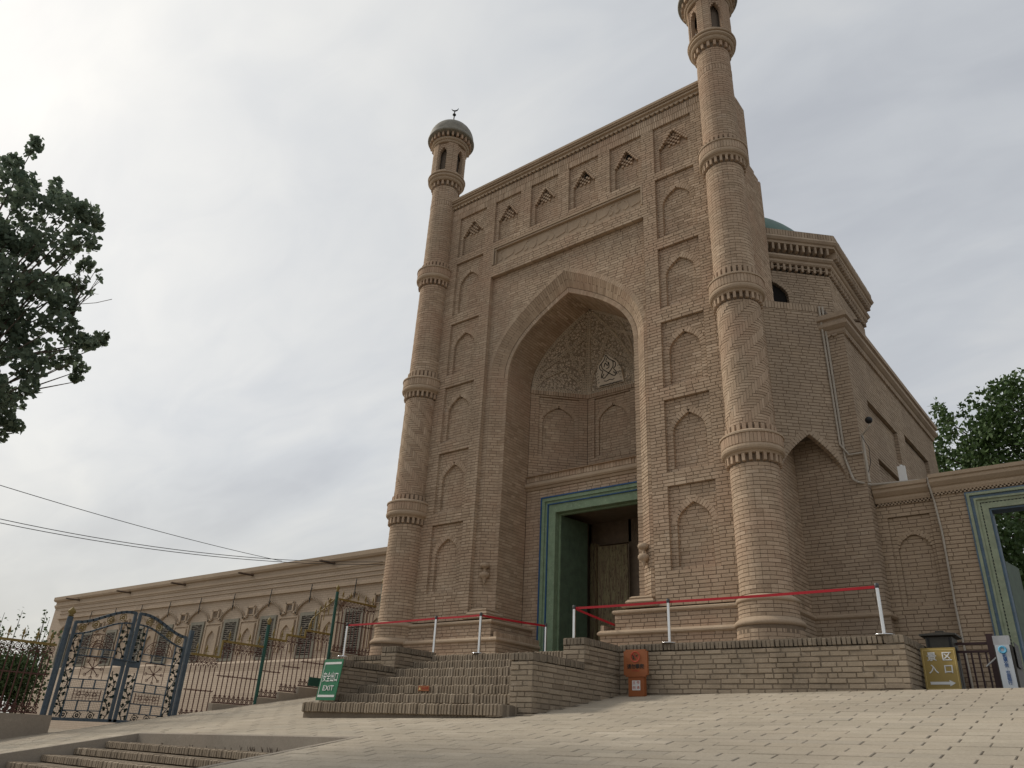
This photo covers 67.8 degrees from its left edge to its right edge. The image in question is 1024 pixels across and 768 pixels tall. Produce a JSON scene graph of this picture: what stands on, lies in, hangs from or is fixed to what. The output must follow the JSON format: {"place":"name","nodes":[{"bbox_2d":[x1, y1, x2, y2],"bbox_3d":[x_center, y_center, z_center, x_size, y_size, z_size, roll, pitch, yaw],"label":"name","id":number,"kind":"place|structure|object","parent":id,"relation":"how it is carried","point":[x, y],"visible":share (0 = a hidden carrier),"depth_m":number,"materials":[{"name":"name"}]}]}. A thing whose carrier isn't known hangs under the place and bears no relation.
{"place":"outdoors","nodes":[
{"label":"outdoors","id":0,"kind":"place"},
{"bbox_2d":[48,728,69,731],"bbox_3d":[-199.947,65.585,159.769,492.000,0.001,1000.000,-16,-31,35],"label":"courtyard ground","id":1,"kind":"structure","parent":0,"point":[53,729],"depth_m":27.22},
{"bbox_2d":[0,607,62,713],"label":"hedge","id":2,"kind":"object","parent":1,"relation":"on","point":[18,677],"visible":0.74,"depth_m":19.51,"materials":[{"name":"green plant"}]},
{"bbox_2d":[13,547,386,728],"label":"side building","id":3,"kind":"structure","parent":1,"relation":"on","point":[212,610],"depth_m":28.73,"materials":[{"name":"brick"}]},
{"bbox_2d":[52,634,69,666],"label":"window","id":4,"kind":"structure","parent":3,"relation":"in","point":[61,634],"depth_m":36.17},
{"bbox_2d":[75,632,92,666],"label":"window","id":5,"kind":"structure","parent":3,"relation":"in","point":[82,651],"depth_m":34.85,"materials":[{"name":"grey glass"}]},
{"bbox_2d":[98,629,117,665],"bbox_3d":[-17.813,11.631,33.612,0.940,1.500,0.070,-16,-31,35],"label":"window","id":6,"kind":"structure","parent":3,"relation":"in","point":[112,634],"depth_m":33.57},
{"bbox_2d":[125,627,144,664],"bbox_3d":[-16.004,11.108,32.310,0.940,1.500,0.070,-16,-31,35],"label":"window","id":7,"kind":"structure","parent":3,"relation":"in","point":[137,647],"depth_m":32.19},
{"bbox_2d":[152,624,173,663],"bbox_3d":[-14.194,10.586,31.007,0.940,1.500,0.070,-16,-31,35],"label":"window","id":8,"kind":"structure","parent":3,"relation":"in","point":[164,631],"depth_m":31.00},
{"bbox_2d":[183,621,204,662],"bbox_3d":[-12.385,10.063,29.705,0.940,1.500,0.070,-16,-31,35],"label":"window","id":9,"kind":"structure","parent":3,"relation":"in","point":[198,627],"depth_m":29.68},
{"bbox_2d":[216,618,239,661],"bbox_3d":[-10.575,9.540,28.402,0.940,1.500,0.070,-16,-31,35],"label":"window","id":10,"kind":"structure","parent":3,"relation":"in","point":[232,625],"depth_m":28.42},
{"bbox_2d":[253,615,277,659],"bbox_3d":[-8.765,9.017,27.100,0.940,1.500,0.070,-16,-31,35],"label":"window","id":11,"kind":"structure","parent":3,"relation":"in","point":[263,623],"depth_m":27.13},
{"bbox_2d":[293,611,318,658],"bbox_3d":[-6.956,8.494,25.797,0.940,1.500,0.070,-16,-31,35],"label":"window","id":12,"kind":"structure","parent":3,"relation":"in","point":[305,617],"depth_m":25.78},
{"bbox_2d":[339,607,364,655],"bbox_3d":[-5.146,7.971,24.495,0.940,1.500,0.070,-16,-31,35],"label":"window","id":13,"kind":"structure","parent":3,"relation":"in","point":[347,613],"depth_m":24.49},
{"bbox_2d":[0,485,279,560],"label":"overhead cable","id":14,"kind":"object","parent":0,"point":[130,523],"visible":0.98,"depth_m":22.72,"materials":[{"name":"black rubber"}]},
{"bbox_2d":[1,519,336,561],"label":"overhead cable","id":15,"kind":"object","parent":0,"point":[162,547],"visible":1,"depth_m":20.76,"materials":[{"name":"black rubber"}]},
{"bbox_2d":[1,523,382,564],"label":"overhead cable","id":16,"kind":"object","parent":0,"point":[188,553],"visible":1,"depth_m":21.07,"materials":[{"name":"black rubber"}]},
{"bbox_2d":[0,688,1023,767],"bbox_3d":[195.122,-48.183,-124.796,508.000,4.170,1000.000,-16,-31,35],"label":"paved ground","id":17,"kind":"structure","parent":0,"point":[964,728],"depth_m":8.75,"materials":[{"name":"beige stone"}]},
{"bbox_2d":[0,712,51,738],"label":"kerb wall","id":18,"kind":"structure","parent":17,"relation":"on","point":[12,725],"depth_m":15.03,"materials":[{"name":"concrete"}]},
{"bbox_2d":[0,626,56,713],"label":"iron fence","id":19,"kind":"object","parent":18,"relation":"on","point":[7,705],"visible":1,"depth_m":15.35,"materials":[{"name":"black metal"}]},
{"bbox_2d":[0,134,111,442],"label":"poplar tree","id":20,"kind":"object","parent":17,"relation":"on","point":[30,246],"visible":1,"depth_m":15.99,"materials":[{"name":"green plant"}]},
{"bbox_2d":[39,607,194,722],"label":"iron gate","id":21,"kind":"structure","parent":17,"relation":"on","point":[180,671],"depth_m":16.75,"materials":[{"name":"black metal"}]},
{"bbox_2d":[0,732,362,767],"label":"sunken steps","id":22,"kind":"structure","parent":17,"relation":"on","point":[166,750],"depth_m":11.76,"materials":[{"name":"concrete"}]},
{"bbox_2d":[207,652,354,710],"bbox_3d":[-5.652,8.239,20.204,0.180,2.334,5.076,-16,-31,35],"label":"fence footing","id":23,"kind":"object","parent":17,"relation":"on","point":[302,692],"visible":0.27,"depth_m":19.79,"materials":[{"name":"concrete"}]},
{"bbox_2d":[178,580,382,713],"bbox_3d":[-5.838,6.830,20.510,0.182,4.257,5.827,-17,-32,36],"label":"iron fence","id":24,"kind":"object","parent":23,"relation":"on","point":[265,646],"visible":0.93,"depth_m":19.88,"materials":[{"name":"black metal"}]},
{"bbox_2d":[308,677,320,686],"bbox_3d":[-5.325,8.080,20.656,0.015,0.220,0.480,-16,-31,35],"label":"fence notice","id":25,"kind":"object","parent":24,"relation":"attached to","point":[313,681],"visible":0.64,"depth_m":20.61,"materials":[{"name":"green metal"}]},
{"bbox_2d":[302,637,619,717],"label":"entrance steps","id":26,"kind":"structure","parent":17,"relation":"on","point":[578,670],"depth_m":13.35,"materials":[{"name":"brick"}]},
{"bbox_2d":[316,659,343,699],"bbox_3d":[-3.455,5.608,14.460,0.584,0.737,0.087,-17,-32,36],"label":"exit sign","id":27,"kind":"object","parent":26,"relation":"on","point":[329,679],"visible":1,"depth_m":14.45,"materials":[{"name":"green metal"}]},
{"bbox_2d":[418,686,429,690],"bbox_3d":[-1.602,5.518,13.815,0.270,0.090,0.016,-16,-31,35],"label":"warning plate","id":28,"kind":"object","parent":26,"relation":"attached to","point":[423,688],"visible":1,"depth_m":13.81,"materials":[{"name":"orange paint"}]},
{"bbox_2d":[572,601,665,637],"bbox_3d":[1.877,4.564,14.369,1.250,0.842,1.918,12,-27,-18],"label":"barrier post","id":29,"kind":"object","parent":26,"relation":"on","point":[575,608],"visible":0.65,"depth_m":14.73,"materials":[{"name":"metal"}]},
{"bbox_2d":[402,80,812,654],"bbox_3d":[3.575,1.272,21.754,12.000,14.710,8.515,-16,-31,35],"label":"mosque gatehouse","id":30,"kind":"object","parent":17,"relation":"on","point":[578,428],"visible":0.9,"depth_m":19.41,"materials":[{"name":"beige brick"}]},
{"bbox_2d":[559,516,587,650],"bbox_3d":[1.522,5.121,18.939,0.974,3.560,0.074,23,-32,-36],"label":"door leaf","id":31,"kind":"structure","parent":30,"relation":"in","point":[574,533],"depth_m":19.04,"materials":[{"name":"green paint"}]},
{"bbox_2d":[598,544,628,640],"bbox_3d":[2.555,5.568,19.161,0.854,3.040,0.074,-14,-30,32],"label":"inner door leaf","id":32,"kind":"structure","parent":30,"relation":"in","point":[613,560],"depth_m":19.40,"materials":[{"name":"brown wood"}]},
{"bbox_2d":[332,634,926,695],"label":"terrace wall","id":33,"kind":"structure","parent":17,"relation":"on","point":[860,663],"depth_m":12.19,"materials":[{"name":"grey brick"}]},
{"bbox_2d":[337,618,434,656],"bbox_3d":[-2.979,5.981,17.971,3.145,0.802,0.310,-16,-31,35],"label":"barrier post","id":34,"kind":"object","parent":33,"relation":"on","point":[346,634],"visible":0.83,"depth_m":18.44,"materials":[{"name":"metal"}]},
{"bbox_2d":[369,108,473,654],"bbox_3d":[-2.469,-1.354,22.678,1.570,18.271,1.570,-16,-31,35],"label":"minaret","id":35,"kind":"object","parent":33,"relation":"on","point":[451,144],"visible":0.84,"depth_m":21.42,"materials":[{"name":"brick"}]},
{"bbox_2d":[432,614,478,651],"bbox_3d":[-1.246,5.490,16.690,1.525,0.862,0.310,-16,-31,35],"label":"barrier post","id":36,"kind":"object","parent":33,"relation":"on","point":[435,629],"visible":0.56,"depth_m":16.95,"materials":[{"name":"metal"}]},
{"bbox_2d":[471,612,544,653],"bbox_3d":[-0.004,5.490,16.529,1.903,0.842,0.308,17,-29,-27],"label":"barrier post","id":37,"kind":"object","parent":33,"relation":"on","point":[481,615],"visible":0.96,"depth_m":16.34,"materials":[{"name":"metal"}]},
{"bbox_2d":[544,623,546,650],"bbox_3d":[0.748,5.804,17.097,0.310,0.832,0.310,-16,-31,35],"label":"barrier post","id":38,"kind":"object","parent":33,"relation":"on","point":[545,636],"visible":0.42,"depth_m":17.13,"materials":[{"name":"metal"}]},
{"bbox_2d":[678,0,806,639],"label":"minaret","id":39,"kind":"object","parent":33,"relation":"on","point":[751,444],"visible":0.96,"depth_m":15.57,"materials":[{"name":"brick"}]},
{"bbox_2d":[661,586,874,642],"bbox_3d":[4.171,3.887,12.781,3.705,0.782,0.310,-16,-31,35],"label":"barrier post","id":40,"kind":"object","parent":33,"relation":"on","point":[668,601],"visible":0.91,"depth_m":13.03,"materials":[{"name":"metal"}]},
{"bbox_2d":[873,583,891,634],"bbox_3d":[5.659,3.457,11.711,0.310,0.782,0.310,-16,-31,35],"label":"barrier post","id":41,"kind":"object","parent":33,"relation":"on","point":[876,585],"visible":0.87,"depth_m":11.67,"materials":[{"name":"metal"}]},
{"bbox_2d":[624,649,648,696],"bbox_3d":[2.197,5.086,13.412,0.470,0.775,0.110,-16,-31,35],"label":"climbing notice","id":42,"kind":"object","parent":17,"relation":"on","point":[636,667],"visible":1,"depth_m":13.38,"materials":[{"name":"orange paint"}]},
{"bbox_2d":[763,217,938,637],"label":"domed hall","id":43,"kind":"structure","parent":17,"relation":"on","point":[811,273],"depth_m":16.75,"materials":[{"name":"brick"}]},
{"bbox_2d":[818,306,917,485],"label":"wall conduits","id":44,"kind":"object","parent":43,"relation":"attached to","point":[842,446],"depth_m":16.47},
{"bbox_2d":[860,417,871,482],"bbox_3d":[7.361,1.333,15.664,0.146,1.345,0.358,7,-26,-8],"label":"security camera","id":45,"kind":"object","parent":44,"relation":"attached to","point":[868,420],"visible":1,"depth_m":15.76,"materials":[{"name":"grey metal"}]},
{"bbox_2d":[920,647,961,689],"bbox_3d":[6.553,4.376,11.577,0.485,0.677,0.417,-16,-31,35],"label":"direction sign","id":46,"kind":"object","parent":17,"relation":"on","point":[940,668],"visible":0.99,"depth_m":11.48,"materials":[{"name":"gold metal"}]},
{"bbox_2d":[919,631,965,688],"bbox_3d":[6.859,4.427,12.056,0.520,0.985,0.560,-16,-31,35],"label":"litter bin","id":47,"kind":"object","parent":17,"relation":"on","point":[939,639],"visible":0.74,"depth_m":12.03,"materials":[{"name":"metal"}]},
{"bbox_2d":[871,460,1023,688],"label":"side gate wall","id":48,"kind":"structure","parent":17,"relation":"on","point":[986,581],"depth_m":14.39,"materials":[{"name":"brick"}]},
{"bbox_2d":[897,465,907,480],"bbox_3d":[7.999,1.850,15.607,0.140,0.395,0.080,-16,-31,35],"label":"antenna box","id":49,"kind":"object","parent":48,"relation":"on","point":[902,473],"visible":0.9,"depth_m":15.59,"materials":[{"name":"white paint"}]},
{"bbox_2d":[927,477,973,688],"bbox_3d":[8.157,3.727,14.184,0.106,4.233,0.185,-16,-31,35],"label":"drainpipe","id":50,"kind":"object","parent":48,"relation":"attached to","point":[952,589],"visible":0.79,"depth_m":14.18,"materials":[{"name":"grey metal"}]},
{"bbox_2d":[928,397,1022,523],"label":"leafy tree","id":51,"kind":"object","parent":17,"relation":"on","point":[944,421],"visible":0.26,"depth_m":29.62,"materials":[{"name":"green plant"}]},
{"bbox_2d":[955,634,1001,688],"bbox_3d":[7.205,4.392,11.858,0.670,0.930,0.200,-16,-31,35],"label":"entry railing","id":52,"kind":"object","parent":17,"relation":"on","point":[992,655],"visible":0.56,"depth_m":11.78,"materials":[{"name":"black metal"}]},
{"bbox_2d":[940,367,1023,538],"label":"leafy tree","id":53,"kind":"object","parent":17,"relation":"on","point":[997,413],"visible":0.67,"depth_m":27.78,"materials":[{"name":"green plant"}]},
{"bbox_2d":[986,635,1023,687],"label":"turnstile","id":54,"kind":"object","parent":17,"relation":"on","point":[1009,662],"visible":1,"depth_m":11.14,"materials":[{"name":"metal"}]},
{"bbox_2d":[994,512,1023,588],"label":"leafy tree","id":55,"kind":"object","parent":17,"relation":"on","point":[1013,551],"visible":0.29,"depth_m":20.34,"materials":[{"name":"green plant"}]},
{"bbox_2d":[0,0,1023,712],"label":"sky","id":56,"kind":"structure","parent":0,"point":[258,172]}
]}

